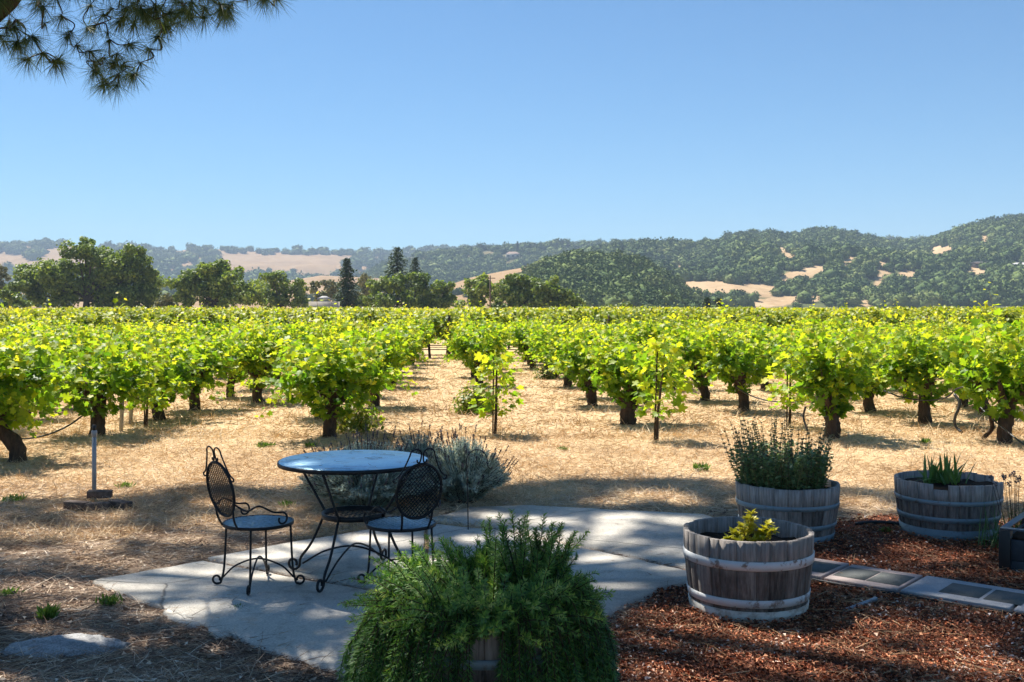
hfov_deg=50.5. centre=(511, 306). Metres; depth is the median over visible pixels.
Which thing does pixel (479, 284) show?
oak tree
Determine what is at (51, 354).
grapevine
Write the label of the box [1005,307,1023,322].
grapevine
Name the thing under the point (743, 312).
grapevine
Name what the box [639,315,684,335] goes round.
grapevine
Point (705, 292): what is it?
oak tree
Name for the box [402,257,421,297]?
conifer tree
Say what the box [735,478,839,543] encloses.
barrel planter
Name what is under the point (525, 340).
grapevine
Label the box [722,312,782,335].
grapevine
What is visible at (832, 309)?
grapevine
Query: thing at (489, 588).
rosemary bush
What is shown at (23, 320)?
grapevine
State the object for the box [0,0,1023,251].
sky
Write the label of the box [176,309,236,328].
grapevine
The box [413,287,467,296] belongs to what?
golden slope trees
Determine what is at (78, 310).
grapevine
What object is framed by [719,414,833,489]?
oregano bush
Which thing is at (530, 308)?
grapevine
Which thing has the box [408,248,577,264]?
hills
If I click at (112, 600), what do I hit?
weed
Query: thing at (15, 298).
bush
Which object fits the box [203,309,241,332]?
grapevine
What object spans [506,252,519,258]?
house
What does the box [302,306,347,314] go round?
grapevine
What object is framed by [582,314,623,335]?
grapevine
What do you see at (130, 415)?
wooden stake
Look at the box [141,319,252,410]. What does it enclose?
grapevine
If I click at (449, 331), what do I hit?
trellis post
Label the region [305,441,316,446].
weed
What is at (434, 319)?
grapevine
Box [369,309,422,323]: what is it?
grapevine
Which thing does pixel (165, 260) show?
hill wood
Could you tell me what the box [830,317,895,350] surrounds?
grapevine
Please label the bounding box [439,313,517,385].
grapevine
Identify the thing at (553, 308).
grapevine
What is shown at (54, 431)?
irrigation hose
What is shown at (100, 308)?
grapevine
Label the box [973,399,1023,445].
irrigation hose
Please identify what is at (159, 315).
grapevine
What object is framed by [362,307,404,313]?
grapevine
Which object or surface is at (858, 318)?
grapevine
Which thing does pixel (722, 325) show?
grapevine
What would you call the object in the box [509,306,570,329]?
grapevine
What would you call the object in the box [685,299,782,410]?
grapevine
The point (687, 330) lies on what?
grapevine
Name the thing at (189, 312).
grapevine
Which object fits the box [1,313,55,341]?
grapevine
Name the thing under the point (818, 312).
grapevine
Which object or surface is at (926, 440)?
weed
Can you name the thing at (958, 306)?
grapevine
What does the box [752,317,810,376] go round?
grapevine
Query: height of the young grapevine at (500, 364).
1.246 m
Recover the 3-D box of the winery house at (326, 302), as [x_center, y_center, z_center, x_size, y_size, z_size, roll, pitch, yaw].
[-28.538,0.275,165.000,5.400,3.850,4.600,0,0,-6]
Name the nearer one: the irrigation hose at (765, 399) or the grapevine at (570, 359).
the irrigation hose at (765, 399)
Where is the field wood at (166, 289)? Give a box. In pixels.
[0,280,429,306]
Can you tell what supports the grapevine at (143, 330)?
on the ground at (504, 445)
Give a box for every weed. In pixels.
[0,586,26,595]
[2,493,27,501]
[34,602,61,620]
[95,592,122,607]
[114,481,135,488]
[254,441,275,446]
[278,499,295,506]
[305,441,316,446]
[693,461,710,470]
[879,525,892,531]
[919,437,931,443]
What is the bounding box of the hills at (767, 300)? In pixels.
[653,235,1022,308]
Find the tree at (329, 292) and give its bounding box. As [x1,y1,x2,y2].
[304,279,340,301]
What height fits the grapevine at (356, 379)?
1.992 m
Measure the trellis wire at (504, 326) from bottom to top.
0.023 m
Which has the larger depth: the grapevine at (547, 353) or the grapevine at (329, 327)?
the grapevine at (329, 327)
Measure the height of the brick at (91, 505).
0.062 m
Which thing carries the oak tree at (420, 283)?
on the ground at (504, 445)
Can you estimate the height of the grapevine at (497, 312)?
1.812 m
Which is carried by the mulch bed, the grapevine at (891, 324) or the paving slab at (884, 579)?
the paving slab at (884, 579)
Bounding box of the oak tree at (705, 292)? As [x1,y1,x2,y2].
[698,289,710,295]
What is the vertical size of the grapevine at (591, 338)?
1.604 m
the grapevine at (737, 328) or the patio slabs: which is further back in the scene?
the grapevine at (737, 328)
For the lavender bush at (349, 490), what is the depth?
8.94 m
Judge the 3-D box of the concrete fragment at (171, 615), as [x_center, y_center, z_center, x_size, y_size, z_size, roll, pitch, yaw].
[-1.737,1.704,5.911,0.214,0.052,0.441,0,0,-45]
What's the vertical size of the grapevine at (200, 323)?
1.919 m
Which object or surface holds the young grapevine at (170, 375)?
on the ground at (504, 445)
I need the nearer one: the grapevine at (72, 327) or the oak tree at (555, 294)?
the grapevine at (72, 327)
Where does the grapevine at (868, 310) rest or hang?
on the ground at (504, 445)
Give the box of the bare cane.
[981,415,994,439]
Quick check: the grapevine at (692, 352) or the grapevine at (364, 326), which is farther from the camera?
the grapevine at (364, 326)
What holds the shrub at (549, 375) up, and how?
on the ground at (504, 445)
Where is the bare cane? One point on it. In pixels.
(989, 431)
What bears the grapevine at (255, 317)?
on the ground at (504, 445)
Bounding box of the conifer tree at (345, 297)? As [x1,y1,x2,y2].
[330,258,363,308]
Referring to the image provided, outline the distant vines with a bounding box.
[0,305,1019,312]
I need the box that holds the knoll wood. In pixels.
[507,248,716,309]
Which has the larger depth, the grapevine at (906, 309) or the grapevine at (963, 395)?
the grapevine at (906, 309)
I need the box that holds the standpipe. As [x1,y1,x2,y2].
[91,425,96,499]
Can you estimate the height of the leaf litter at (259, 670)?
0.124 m
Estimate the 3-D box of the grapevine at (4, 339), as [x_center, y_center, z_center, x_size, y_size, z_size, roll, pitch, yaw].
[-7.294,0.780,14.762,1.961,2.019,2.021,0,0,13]
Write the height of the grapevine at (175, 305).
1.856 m
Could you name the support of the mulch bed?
on the ground at (504, 445)
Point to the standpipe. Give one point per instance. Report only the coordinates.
(94, 456)
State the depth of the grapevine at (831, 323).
24.48 m
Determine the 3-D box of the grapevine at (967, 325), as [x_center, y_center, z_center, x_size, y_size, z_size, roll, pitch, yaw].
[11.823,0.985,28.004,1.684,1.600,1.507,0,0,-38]
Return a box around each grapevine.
[0,293,68,356]
[0,311,17,324]
[0,322,66,415]
[0,328,106,462]
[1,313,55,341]
[6,310,66,333]
[7,308,62,320]
[10,310,76,325]
[11,292,192,436]
[12,316,49,337]
[14,307,39,323]
[24,306,75,313]
[30,314,80,330]
[32,322,106,349]
[35,299,87,338]
[40,313,127,400]
[53,307,105,320]
[56,306,96,311]
[62,312,95,336]
[64,310,110,325]
[65,310,127,328]
[71,307,117,314]
[84,317,142,342]
[96,319,134,331]
[98,325,163,365]
[99,307,142,311]
[105,305,155,316]
[106,310,162,341]
[109,309,161,323]
[111,310,225,419]
[112,317,154,333]
[115,316,166,330]
[119,322,188,344]
[121,307,185,327]
[124,343,176,427]
[137,317,180,333]
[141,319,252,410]
[147,310,200,344]
[149,305,184,311]
[154,304,199,313]
[158,309,216,325]
[162,310,210,373]
[164,307,212,312]
[172,305,231,336]
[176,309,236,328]
[183,312,253,376]
[200,305,253,325]
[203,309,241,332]
[211,306,262,396]
[212,317,296,402]
[215,301,275,330]
[215,309,258,325]
[218,318,285,389]
[232,305,276,313]
[234,308,293,329]
[239,292,419,437]
[252,312,315,379]
[263,304,303,330]
[265,315,393,419]
[267,308,316,323]
[282,316,307,328]
[289,318,330,336]
[290,309,347,325]
[290,321,320,350]
[299,312,354,332]
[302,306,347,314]
[308,306,350,312]
[309,302,380,349]
[315,305,368,323]
[322,313,377,336]
[327,316,363,335]
[337,309,429,406]
[346,308,403,331]
[349,306,399,318]
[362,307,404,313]
[367,301,436,386]
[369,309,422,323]
[380,303,427,352]
[387,325,425,350]
[389,311,439,364]
[393,314,435,359]
[399,308,457,357]
[419,309,474,353]
[426,306,515,377]
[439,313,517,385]
[441,313,514,342]
[444,302,500,330]
[448,318,493,336]
[449,305,491,313]
[454,309,514,331]
[456,297,516,361]
[468,350,523,434]
[471,306,525,336]
[486,307,533,348]
[506,312,560,367]
[508,301,565,364]
[508,313,540,360]
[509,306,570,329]
[513,305,581,376]
[515,306,557,311]
[522,323,566,369]
[526,309,575,322]
[528,318,595,386]
[533,307,572,313]
[539,321,643,405]
[548,316,625,397]
[556,310,601,327]
[564,305,626,325]
[576,310,627,324]
[577,325,701,424]
[580,306,613,312]
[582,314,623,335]
[587,302,641,335]
[602,305,638,311]
[609,315,661,366]
[613,304,691,353]
[613,317,642,326]
[623,308,678,324]
[628,307,678,323]
[630,338,693,440]
[635,326,695,389]
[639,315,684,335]
[640,306,692,316]
[647,308,699,330]
[659,310,742,400]
[668,305,714,313]
[673,310,700,371]
[676,308,738,326]
[681,308,732,322]
[684,303,723,330]
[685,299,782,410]
[688,303,754,339]
[690,308,739,314]
[710,299,755,329]
[716,305,760,313]
[718,311,776,362]
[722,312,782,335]
[730,310,792,331]
[735,310,782,324]
[735,317,803,389]
[736,305,787,321]
[750,314,856,396]
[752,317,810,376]
[761,350,816,426]
[766,306,899,438]
[767,315,850,338]
[780,308,832,325]
[785,306,846,327]
[787,306,834,314]
[793,307,831,328]
[795,304,865,332]
[822,303,871,331]
[830,305,929,411]
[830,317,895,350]
[838,306,881,321]
[840,305,905,328]
[847,321,892,340]
[856,307,876,331]
[864,301,949,396]
[864,317,973,423]
[872,300,926,339]
[872,317,920,329]
[879,310,919,337]
[884,308,942,322]
[890,314,925,329]
[891,306,925,312]
[897,305,950,314]
[899,310,967,335]
[899,311,960,324]
[911,315,950,332]
[913,317,990,406]
[917,308,1020,414]
[919,282,1023,443]
[929,305,968,311]
[934,304,977,388]
[934,305,990,322]
[943,306,994,335]
[943,314,989,333]
[945,305,992,312]
[949,307,1013,329]
[978,314,1023,352]
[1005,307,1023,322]
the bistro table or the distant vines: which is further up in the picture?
the distant vines
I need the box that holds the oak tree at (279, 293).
[253,270,310,308]
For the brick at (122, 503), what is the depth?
9.12 m
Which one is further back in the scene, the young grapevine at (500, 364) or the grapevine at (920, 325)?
the grapevine at (920, 325)
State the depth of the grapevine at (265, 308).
46.12 m
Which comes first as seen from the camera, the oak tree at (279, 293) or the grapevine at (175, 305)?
the grapevine at (175, 305)
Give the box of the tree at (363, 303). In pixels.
[354,296,368,306]
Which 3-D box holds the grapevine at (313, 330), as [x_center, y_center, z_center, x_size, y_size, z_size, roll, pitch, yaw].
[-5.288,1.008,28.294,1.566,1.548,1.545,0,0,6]
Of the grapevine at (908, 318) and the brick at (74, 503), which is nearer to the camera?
the brick at (74, 503)
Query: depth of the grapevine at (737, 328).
24.51 m
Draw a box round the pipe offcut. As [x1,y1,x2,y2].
[843,597,877,611]
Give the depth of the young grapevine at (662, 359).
13.76 m
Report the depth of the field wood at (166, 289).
857.55 m
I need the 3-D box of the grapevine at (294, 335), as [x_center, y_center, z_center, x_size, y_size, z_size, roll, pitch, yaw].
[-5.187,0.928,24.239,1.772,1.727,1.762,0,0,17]
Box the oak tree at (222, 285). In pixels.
[163,258,268,308]
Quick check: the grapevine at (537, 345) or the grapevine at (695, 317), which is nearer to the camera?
the grapevine at (537, 345)
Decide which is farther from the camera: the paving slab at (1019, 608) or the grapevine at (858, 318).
the grapevine at (858, 318)
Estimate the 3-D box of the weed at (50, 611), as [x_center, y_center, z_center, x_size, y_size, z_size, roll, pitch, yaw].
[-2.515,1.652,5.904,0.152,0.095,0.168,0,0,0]
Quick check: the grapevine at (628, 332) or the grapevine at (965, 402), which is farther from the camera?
the grapevine at (628, 332)
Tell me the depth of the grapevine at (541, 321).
31.90 m
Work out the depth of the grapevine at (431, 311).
38.76 m
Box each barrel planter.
[406,614,572,681]
[683,516,814,622]
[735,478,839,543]
[894,470,1003,540]
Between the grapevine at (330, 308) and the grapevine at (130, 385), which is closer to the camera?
the grapevine at (130, 385)
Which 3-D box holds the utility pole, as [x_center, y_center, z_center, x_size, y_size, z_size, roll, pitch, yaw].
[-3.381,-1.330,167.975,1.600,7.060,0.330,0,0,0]
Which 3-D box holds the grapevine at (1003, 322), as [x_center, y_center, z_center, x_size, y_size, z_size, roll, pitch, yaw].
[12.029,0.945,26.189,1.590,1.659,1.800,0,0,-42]
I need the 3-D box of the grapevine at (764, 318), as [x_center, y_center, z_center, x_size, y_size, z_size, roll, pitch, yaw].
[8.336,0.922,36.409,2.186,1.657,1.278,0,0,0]
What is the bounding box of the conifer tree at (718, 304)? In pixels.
[712,298,724,307]
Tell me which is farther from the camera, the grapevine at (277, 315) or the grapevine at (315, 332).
the grapevine at (277, 315)
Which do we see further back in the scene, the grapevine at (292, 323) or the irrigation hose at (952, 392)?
the grapevine at (292, 323)
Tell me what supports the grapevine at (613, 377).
on the ground at (504, 445)
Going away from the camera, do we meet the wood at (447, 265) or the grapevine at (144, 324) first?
the grapevine at (144, 324)
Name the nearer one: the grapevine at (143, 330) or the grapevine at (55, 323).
the grapevine at (143, 330)
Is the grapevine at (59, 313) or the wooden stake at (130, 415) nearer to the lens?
the wooden stake at (130, 415)
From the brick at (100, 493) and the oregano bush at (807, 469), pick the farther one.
the brick at (100, 493)
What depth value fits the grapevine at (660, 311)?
41.22 m
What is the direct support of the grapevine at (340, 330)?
on the ground at (504, 445)
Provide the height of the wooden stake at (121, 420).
0.672 m
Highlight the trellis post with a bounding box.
[448,315,450,353]
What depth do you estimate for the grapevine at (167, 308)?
48.59 m
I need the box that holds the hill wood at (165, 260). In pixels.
[0,237,577,283]
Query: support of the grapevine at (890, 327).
on the ground at (504, 445)
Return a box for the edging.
[811,578,1023,615]
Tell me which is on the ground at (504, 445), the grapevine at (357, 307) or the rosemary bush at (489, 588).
the grapevine at (357, 307)
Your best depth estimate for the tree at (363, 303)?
188.54 m
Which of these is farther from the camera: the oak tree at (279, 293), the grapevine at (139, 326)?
the oak tree at (279, 293)
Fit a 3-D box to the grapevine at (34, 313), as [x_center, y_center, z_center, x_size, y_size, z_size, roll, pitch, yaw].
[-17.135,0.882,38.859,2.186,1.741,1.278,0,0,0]
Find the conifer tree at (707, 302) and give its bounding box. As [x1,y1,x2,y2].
[702,297,712,308]
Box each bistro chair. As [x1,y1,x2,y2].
[203,446,304,595]
[357,448,446,583]
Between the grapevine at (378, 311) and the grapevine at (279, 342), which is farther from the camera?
the grapevine at (378, 311)
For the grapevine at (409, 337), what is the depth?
23.00 m
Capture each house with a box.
[307,296,340,307]
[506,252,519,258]
[971,261,985,267]
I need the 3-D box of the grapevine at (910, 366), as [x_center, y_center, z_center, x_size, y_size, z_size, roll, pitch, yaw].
[6.058,0.962,15.933,1.495,1.620,1.686,0,0,-36]
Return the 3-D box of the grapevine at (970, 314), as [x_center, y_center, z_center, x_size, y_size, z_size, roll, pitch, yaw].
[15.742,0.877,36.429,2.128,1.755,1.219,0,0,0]
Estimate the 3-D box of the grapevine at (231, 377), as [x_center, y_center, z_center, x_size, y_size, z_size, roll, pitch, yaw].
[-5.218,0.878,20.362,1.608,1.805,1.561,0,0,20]
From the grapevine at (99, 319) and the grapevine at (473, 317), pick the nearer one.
the grapevine at (473, 317)
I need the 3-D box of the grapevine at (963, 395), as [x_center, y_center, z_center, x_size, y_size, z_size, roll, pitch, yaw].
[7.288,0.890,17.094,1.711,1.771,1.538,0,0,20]
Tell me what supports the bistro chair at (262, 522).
on the patio slabs
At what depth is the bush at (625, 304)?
160.28 m
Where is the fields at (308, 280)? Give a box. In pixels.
[9,275,382,308]
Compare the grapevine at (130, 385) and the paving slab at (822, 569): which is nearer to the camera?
the paving slab at (822, 569)
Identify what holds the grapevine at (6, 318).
on the ground at (504, 445)
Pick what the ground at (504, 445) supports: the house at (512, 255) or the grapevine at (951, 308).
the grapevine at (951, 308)
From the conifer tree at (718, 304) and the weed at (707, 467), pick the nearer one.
the weed at (707, 467)
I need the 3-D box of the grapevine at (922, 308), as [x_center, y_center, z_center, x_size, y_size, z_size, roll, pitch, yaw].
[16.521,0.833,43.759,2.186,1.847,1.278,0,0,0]
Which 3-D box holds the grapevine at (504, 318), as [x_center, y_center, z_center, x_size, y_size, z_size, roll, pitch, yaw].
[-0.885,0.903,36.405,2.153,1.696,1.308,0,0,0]
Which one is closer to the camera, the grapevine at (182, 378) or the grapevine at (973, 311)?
the grapevine at (182, 378)
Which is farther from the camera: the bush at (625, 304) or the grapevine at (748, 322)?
the bush at (625, 304)
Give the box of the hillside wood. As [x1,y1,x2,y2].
[579,213,1023,308]
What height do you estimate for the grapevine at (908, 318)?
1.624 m
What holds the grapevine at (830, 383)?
on the ground at (504, 445)
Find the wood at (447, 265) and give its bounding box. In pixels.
[354,238,680,286]
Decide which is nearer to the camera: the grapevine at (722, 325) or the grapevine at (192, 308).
the grapevine at (722, 325)
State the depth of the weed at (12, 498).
9.47 m
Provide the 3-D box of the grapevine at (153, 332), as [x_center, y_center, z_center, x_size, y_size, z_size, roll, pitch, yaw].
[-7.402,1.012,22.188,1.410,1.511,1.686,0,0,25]
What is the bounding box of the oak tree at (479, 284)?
[454,272,499,308]
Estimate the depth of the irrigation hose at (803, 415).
14.29 m
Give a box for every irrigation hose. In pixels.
[22,416,82,439]
[734,385,818,402]
[802,406,807,431]
[884,386,962,400]
[953,393,962,433]
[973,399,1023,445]
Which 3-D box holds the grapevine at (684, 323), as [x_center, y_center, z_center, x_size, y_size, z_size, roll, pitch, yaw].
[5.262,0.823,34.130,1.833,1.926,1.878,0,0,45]
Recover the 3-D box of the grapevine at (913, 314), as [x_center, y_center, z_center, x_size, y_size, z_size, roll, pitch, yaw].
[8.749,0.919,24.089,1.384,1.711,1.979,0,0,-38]
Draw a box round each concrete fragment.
[163,609,204,627]
[208,627,230,639]
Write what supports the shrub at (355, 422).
on the ground at (504, 445)
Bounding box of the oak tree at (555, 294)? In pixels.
[531,274,586,307]
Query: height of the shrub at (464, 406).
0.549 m
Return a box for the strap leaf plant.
[906,449,976,484]
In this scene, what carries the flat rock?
on the ground at (504, 445)
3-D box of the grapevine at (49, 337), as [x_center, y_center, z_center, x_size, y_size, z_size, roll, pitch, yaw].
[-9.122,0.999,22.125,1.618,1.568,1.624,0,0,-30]
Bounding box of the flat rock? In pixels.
[0,633,130,659]
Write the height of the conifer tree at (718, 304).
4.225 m
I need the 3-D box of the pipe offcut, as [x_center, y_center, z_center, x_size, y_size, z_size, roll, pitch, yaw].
[1.970,1.683,6.137,0.307,0.037,0.024,0,0,-38]
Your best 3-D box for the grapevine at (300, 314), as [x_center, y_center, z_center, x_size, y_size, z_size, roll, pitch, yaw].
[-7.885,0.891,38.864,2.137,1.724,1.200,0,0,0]
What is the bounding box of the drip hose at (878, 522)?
[855,520,899,525]
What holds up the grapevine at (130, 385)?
on the ground at (504, 445)
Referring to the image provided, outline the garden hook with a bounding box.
[466,449,491,529]
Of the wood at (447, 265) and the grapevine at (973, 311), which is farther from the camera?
the wood at (447, 265)
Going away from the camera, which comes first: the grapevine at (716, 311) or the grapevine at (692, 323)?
the grapevine at (692, 323)
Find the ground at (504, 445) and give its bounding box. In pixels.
[0,335,1023,681]
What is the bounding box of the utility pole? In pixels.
[485,275,494,307]
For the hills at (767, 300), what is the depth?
774.60 m
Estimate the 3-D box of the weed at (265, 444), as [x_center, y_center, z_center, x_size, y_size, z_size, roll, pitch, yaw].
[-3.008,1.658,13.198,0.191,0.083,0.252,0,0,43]
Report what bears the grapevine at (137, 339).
on the ground at (504, 445)
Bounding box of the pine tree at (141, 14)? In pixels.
[0,0,294,109]
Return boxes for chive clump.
[951,471,1023,548]
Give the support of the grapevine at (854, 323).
on the ground at (504, 445)
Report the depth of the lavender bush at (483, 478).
9.31 m
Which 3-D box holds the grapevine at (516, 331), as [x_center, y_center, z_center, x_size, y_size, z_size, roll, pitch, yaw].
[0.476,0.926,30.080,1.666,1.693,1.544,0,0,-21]
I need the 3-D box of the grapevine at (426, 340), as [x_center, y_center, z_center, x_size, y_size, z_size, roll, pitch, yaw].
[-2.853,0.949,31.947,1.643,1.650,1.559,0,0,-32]
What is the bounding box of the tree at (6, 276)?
[0,264,10,297]
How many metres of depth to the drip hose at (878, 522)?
8.36 m
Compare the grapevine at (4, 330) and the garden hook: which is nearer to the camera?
the garden hook
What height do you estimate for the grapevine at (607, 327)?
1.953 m
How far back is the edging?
6.25 m
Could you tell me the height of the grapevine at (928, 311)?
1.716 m
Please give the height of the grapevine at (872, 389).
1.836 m
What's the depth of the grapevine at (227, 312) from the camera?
38.75 m
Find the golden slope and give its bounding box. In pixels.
[395,267,524,308]
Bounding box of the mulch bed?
[569,515,1023,681]
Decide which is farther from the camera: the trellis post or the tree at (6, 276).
the tree at (6, 276)
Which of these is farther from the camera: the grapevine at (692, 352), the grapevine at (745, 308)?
the grapevine at (745, 308)
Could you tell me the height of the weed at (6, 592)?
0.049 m
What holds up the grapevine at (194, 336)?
on the ground at (504, 445)
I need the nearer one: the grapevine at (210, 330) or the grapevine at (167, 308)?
the grapevine at (210, 330)
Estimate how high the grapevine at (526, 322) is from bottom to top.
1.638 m
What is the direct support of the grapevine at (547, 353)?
on the ground at (504, 445)
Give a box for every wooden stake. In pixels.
[119,402,123,430]
[129,409,132,423]
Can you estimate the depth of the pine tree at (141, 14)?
7.08 m
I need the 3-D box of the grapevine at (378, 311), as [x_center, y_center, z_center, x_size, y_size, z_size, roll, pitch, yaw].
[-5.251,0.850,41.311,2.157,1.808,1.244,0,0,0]
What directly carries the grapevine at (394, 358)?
on the ground at (504, 445)
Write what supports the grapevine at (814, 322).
on the ground at (504, 445)
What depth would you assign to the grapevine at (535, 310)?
48.55 m
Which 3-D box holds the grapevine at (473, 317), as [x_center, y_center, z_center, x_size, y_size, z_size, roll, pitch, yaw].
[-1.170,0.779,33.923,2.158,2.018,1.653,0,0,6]
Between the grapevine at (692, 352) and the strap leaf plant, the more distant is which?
the grapevine at (692, 352)
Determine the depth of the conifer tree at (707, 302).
199.65 m
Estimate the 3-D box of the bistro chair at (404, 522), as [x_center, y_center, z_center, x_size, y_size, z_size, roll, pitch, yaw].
[-0.640,1.243,6.457,0.431,0.862,0.522,0,0,-30]
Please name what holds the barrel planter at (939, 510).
on the mulch bed
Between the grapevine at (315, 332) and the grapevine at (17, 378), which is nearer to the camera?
the grapevine at (17, 378)
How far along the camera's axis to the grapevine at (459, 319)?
32.12 m
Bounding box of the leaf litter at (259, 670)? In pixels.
[0,468,1023,681]
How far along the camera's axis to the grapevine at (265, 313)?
36.30 m
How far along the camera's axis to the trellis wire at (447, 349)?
36.19 m
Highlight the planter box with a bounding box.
[999,512,1023,572]
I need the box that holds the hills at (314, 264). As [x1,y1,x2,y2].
[0,246,376,275]
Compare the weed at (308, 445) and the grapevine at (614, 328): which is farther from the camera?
the grapevine at (614, 328)
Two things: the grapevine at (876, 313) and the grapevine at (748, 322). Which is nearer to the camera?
the grapevine at (748, 322)
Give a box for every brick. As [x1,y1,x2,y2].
[63,500,90,509]
[85,501,110,511]
[86,489,112,497]
[108,499,132,509]
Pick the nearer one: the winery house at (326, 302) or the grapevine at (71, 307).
the grapevine at (71, 307)
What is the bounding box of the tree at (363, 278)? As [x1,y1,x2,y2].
[353,272,371,297]
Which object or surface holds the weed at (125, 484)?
on the ground at (504, 445)
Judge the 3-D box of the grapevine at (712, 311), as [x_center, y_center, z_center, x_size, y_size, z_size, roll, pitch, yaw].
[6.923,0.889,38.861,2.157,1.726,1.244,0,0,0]
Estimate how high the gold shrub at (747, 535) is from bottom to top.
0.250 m
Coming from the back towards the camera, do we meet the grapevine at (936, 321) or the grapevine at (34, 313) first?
the grapevine at (34, 313)
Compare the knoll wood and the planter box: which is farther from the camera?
the knoll wood
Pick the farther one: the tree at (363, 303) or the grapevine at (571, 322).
the tree at (363, 303)
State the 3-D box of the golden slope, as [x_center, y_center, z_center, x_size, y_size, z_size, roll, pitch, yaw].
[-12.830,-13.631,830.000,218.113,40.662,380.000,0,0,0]
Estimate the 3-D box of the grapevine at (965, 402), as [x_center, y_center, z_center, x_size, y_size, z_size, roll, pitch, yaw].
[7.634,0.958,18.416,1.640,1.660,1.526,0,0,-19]
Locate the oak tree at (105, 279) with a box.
[0,236,165,308]
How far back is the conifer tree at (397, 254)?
199.66 m
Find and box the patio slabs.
[93,505,712,681]
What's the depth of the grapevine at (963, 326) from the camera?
24.73 m
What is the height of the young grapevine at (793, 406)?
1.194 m
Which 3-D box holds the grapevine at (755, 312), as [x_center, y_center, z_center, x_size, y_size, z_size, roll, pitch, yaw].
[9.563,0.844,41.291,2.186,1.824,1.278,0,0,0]
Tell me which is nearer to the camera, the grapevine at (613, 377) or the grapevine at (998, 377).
the grapevine at (998, 377)
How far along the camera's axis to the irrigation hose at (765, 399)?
16.66 m
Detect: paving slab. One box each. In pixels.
[811,558,848,579]
[824,564,922,591]
[901,576,1023,610]
[1014,603,1023,616]
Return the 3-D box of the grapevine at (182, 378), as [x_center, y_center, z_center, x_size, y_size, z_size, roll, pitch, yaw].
[-5.294,0.873,16.380,1.597,1.811,1.980,0,0,-33]
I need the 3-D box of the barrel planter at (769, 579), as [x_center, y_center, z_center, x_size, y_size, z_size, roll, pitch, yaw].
[1.335,1.486,6.140,0.727,0.468,0.727,0,0,-7]
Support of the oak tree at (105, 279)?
on the ground at (504, 445)
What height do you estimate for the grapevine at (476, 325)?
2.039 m
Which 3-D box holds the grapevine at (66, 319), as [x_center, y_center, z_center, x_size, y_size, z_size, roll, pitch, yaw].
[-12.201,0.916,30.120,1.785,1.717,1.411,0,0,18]
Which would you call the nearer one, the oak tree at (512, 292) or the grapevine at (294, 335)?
the grapevine at (294, 335)
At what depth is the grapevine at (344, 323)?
32.49 m
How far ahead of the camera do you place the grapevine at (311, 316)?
36.31 m
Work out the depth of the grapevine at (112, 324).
31.91 m
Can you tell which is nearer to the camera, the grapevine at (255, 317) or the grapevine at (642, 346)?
the grapevine at (642, 346)
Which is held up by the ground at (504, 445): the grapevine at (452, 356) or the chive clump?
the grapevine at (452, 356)
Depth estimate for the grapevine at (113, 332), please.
24.06 m
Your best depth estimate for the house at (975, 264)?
852.76 m
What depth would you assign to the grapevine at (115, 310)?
41.23 m
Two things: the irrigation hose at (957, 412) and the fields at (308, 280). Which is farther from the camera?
the fields at (308, 280)
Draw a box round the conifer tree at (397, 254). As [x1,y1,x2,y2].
[375,247,411,308]
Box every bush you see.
[0,288,33,308]
[153,293,178,308]
[295,423,433,507]
[334,508,621,681]
[386,420,454,497]
[420,423,518,503]
[599,301,632,308]
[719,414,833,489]
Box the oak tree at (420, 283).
[362,271,457,308]
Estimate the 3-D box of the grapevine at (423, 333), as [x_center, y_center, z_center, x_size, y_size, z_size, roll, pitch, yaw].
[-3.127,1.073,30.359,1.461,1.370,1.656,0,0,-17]
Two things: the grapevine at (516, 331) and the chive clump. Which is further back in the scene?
the grapevine at (516, 331)
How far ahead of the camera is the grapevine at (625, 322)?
33.89 m
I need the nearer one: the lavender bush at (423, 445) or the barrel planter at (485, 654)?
the barrel planter at (485, 654)
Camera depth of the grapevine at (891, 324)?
34.15 m
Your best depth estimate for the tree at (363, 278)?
238.72 m
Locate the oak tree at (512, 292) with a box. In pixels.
[487,272,545,308]
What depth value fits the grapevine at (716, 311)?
41.22 m
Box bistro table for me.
[277,450,428,592]
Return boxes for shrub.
[336,399,384,433]
[448,381,501,414]
[532,361,554,379]
[722,509,777,541]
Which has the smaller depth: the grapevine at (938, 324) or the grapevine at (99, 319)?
the grapevine at (938, 324)
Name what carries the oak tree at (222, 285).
on the ground at (504, 445)
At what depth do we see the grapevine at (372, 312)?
36.28 m
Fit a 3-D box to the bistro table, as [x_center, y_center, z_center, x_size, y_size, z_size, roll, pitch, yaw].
[-0.985,1.311,6.760,0.934,0.726,0.934,0,0,0]
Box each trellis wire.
[95,326,1007,326]
[421,349,516,349]
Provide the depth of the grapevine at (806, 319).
32.28 m
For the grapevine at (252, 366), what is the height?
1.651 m
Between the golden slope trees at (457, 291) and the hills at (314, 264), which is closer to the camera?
the golden slope trees at (457, 291)

